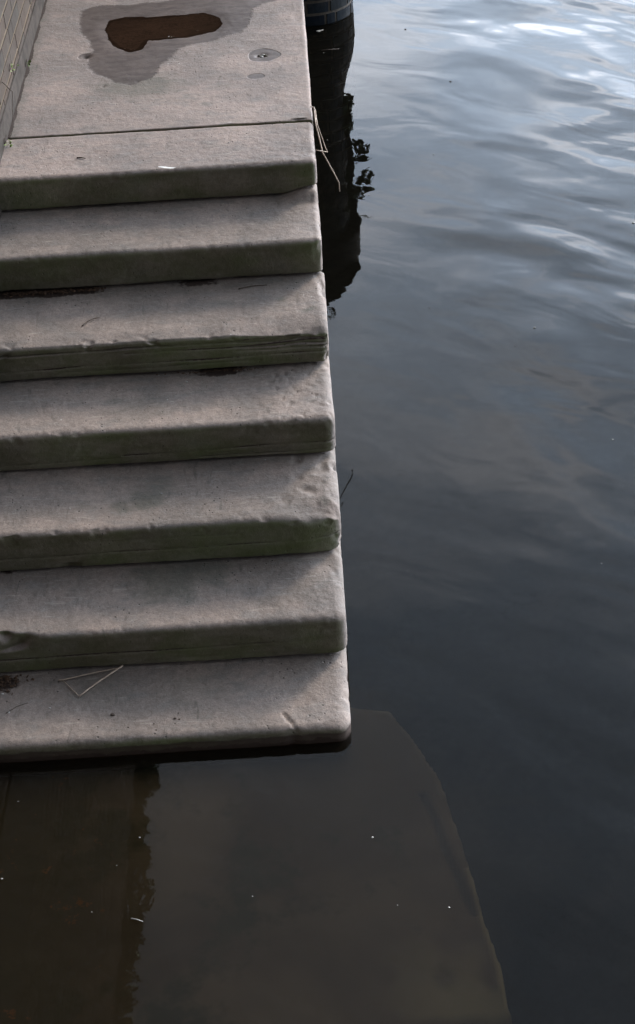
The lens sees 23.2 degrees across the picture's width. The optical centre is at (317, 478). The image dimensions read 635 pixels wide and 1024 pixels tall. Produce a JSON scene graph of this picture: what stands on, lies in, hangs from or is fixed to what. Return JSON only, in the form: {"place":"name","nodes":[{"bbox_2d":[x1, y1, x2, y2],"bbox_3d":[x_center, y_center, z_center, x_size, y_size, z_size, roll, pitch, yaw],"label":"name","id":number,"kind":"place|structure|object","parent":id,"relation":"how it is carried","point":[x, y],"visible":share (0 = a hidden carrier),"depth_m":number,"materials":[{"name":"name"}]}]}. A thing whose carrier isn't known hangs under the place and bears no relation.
{"place":"outdoors","nodes":[
{"label":"outdoors","id":0,"kind":"place"},
{"bbox_2d":[0,0,44,217],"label":"brick wall","id":1,"kind":"structure","parent":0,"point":[19,21],"depth_m":7.28,"materials":[{"name":"brick"}]},
{"bbox_2d":[2,82,12,138],"bbox_3d":[-1.386,-1.652,6.933,0.045,0.202,0.173,-3,38,0],"label":"trailing stem","id":2,"kind":"object","parent":1,"relation":"attached to","point":[12,105],"visible":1,"depth_m":6.95,"materials":[{"name":"plant"}]},
{"bbox_2d":[7,0,313,139],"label":"landing slab","id":3,"kind":"structure","parent":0,"point":[86,73],"depth_m":7.49,"materials":[{"name":"stone"}]},
{"bbox_2d":[310,106,339,191],"bbox_3d":[0.036,-1.491,7.019,0.102,0.306,0.304,-5,38,-2],"label":"dry reed","id":4,"kind":"object","parent":3,"relation":"hanging from","point":[315,118],"visible":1,"depth_m":6.93,"materials":[{"name":"beige plant"}]},
{"bbox_2d":[318,0,634,1023],"bbox_3d":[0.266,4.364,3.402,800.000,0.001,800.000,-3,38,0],"label":"river water","id":5,"kind":"structure","parent":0,"point":[480,294],"depth_m":9.22,"materials":[{"name":"grey liquid"}]},
{"bbox_2d":[0,707,511,1023],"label":"submerged slab","id":6,"kind":"structure","parent":5,"relation":"on","point":[320,926],"depth_m":5.10,"materials":[{"name":"concrete"}]},
{"bbox_2d":[303,0,357,203],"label":"piling","id":7,"kind":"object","parent":5,"relation":"on","point":[332,74],"depth_m":10.98,"materials":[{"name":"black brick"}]},
{"bbox_3d":[-0.686,-0.845,8.250,1.357,2.345,6.510,-3,38,0],"label":"stair base","id":8,"kind":"object","parent":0,"visible":0},
{"bbox_2d":[0,122,316,210],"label":"stone step","id":9,"kind":"object","parent":8,"relation":"on","point":[42,173],"visible":1,"depth_m":6.71,"materials":[{"name":"stone"}]},
{"bbox_2d":[4,135,12,146],"bbox_3d":[-1.375,-1.498,6.873,0.042,0.052,0.060,-10,38,-9],"label":"weed sprig","id":10,"kind":"object","parent":9,"relation":"on","point":[10,141],"visible":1,"depth_m":6.87,"materials":[{"name":"green plant"}]},
{"bbox_2d":[0,184,321,290],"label":"stone step","id":11,"kind":"object","parent":8,"relation":"on","point":[153,241],"visible":1,"depth_m":6.49,"materials":[{"name":"stone"}]},
{"bbox_2d":[0,272,328,381],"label":"stone step","id":12,"kind":"object","parent":8,"relation":"on","point":[176,325],"visible":1,"depth_m":6.25,"materials":[{"name":"stone"}]},
{"bbox_2d":[3,287,105,296],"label":"leaf litter","id":13,"kind":"object","parent":12,"relation":"on","point":[54,290],"visible":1,"depth_m":6.49,"materials":[{"name":"brown plant"}]},
{"bbox_2d":[238,284,266,288],"bbox_3d":[-0.270,-0.803,6.455,0.122,0.006,0.011,-9,38,-7],"label":"twig","id":14,"kind":"object","parent":12,"relation":"on","point":[251,286],"visible":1,"depth_m":6.46,"materials":[{"name":"brown wood"}]},
{"bbox_2d":[0,356,335,470],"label":"stone step","id":15,"kind":"object","parent":8,"relation":"on","point":[121,418],"visible":0.9,"depth_m":6.05,"materials":[{"name":"stone"}]},
{"bbox_2d":[156,367,263,374],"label":"leaf litter","id":16,"kind":"object","parent":15,"relation":"on","point":[218,370],"visible":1,"depth_m":6.25,"materials":[{"name":"brown plant"}]},
{"bbox_2d":[0,448,340,570],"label":"stone step","id":17,"kind":"object","parent":8,"relation":"on","point":[210,508],"visible":0.95,"depth_m":5.86,"materials":[{"name":"stone"}]},
{"bbox_2d":[0,541,346,672],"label":"stone step","id":18,"kind":"object","parent":8,"relation":"on","point":[70,616],"visible":0.87,"depth_m":5.68,"materials":[{"name":"stone"}]},
{"bbox_2d":[0,647,351,776],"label":"stone step","id":19,"kind":"object","parent":8,"relation":"on","point":[267,708],"visible":0.83,"depth_m":5.50,"materials":[{"name":"stone"}]},
{"bbox_2d":[0,674,33,693],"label":"leaf litter","id":20,"kind":"object","parent":19,"relation":"on","point":[7,678],"visible":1,"depth_m":5.67,"materials":[{"name":"brown plant"}]},
{"bbox_2d":[58,665,122,696],"bbox_3d":[-0.819,0.741,5.630,0.241,0.016,0.107,-10,38,-9],"label":"dry twig","id":21,"kind":"object","parent":19,"relation":"on","point":[121,666],"visible":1,"depth_m":5.65,"materials":[{"name":"brown wood"}]}
]}

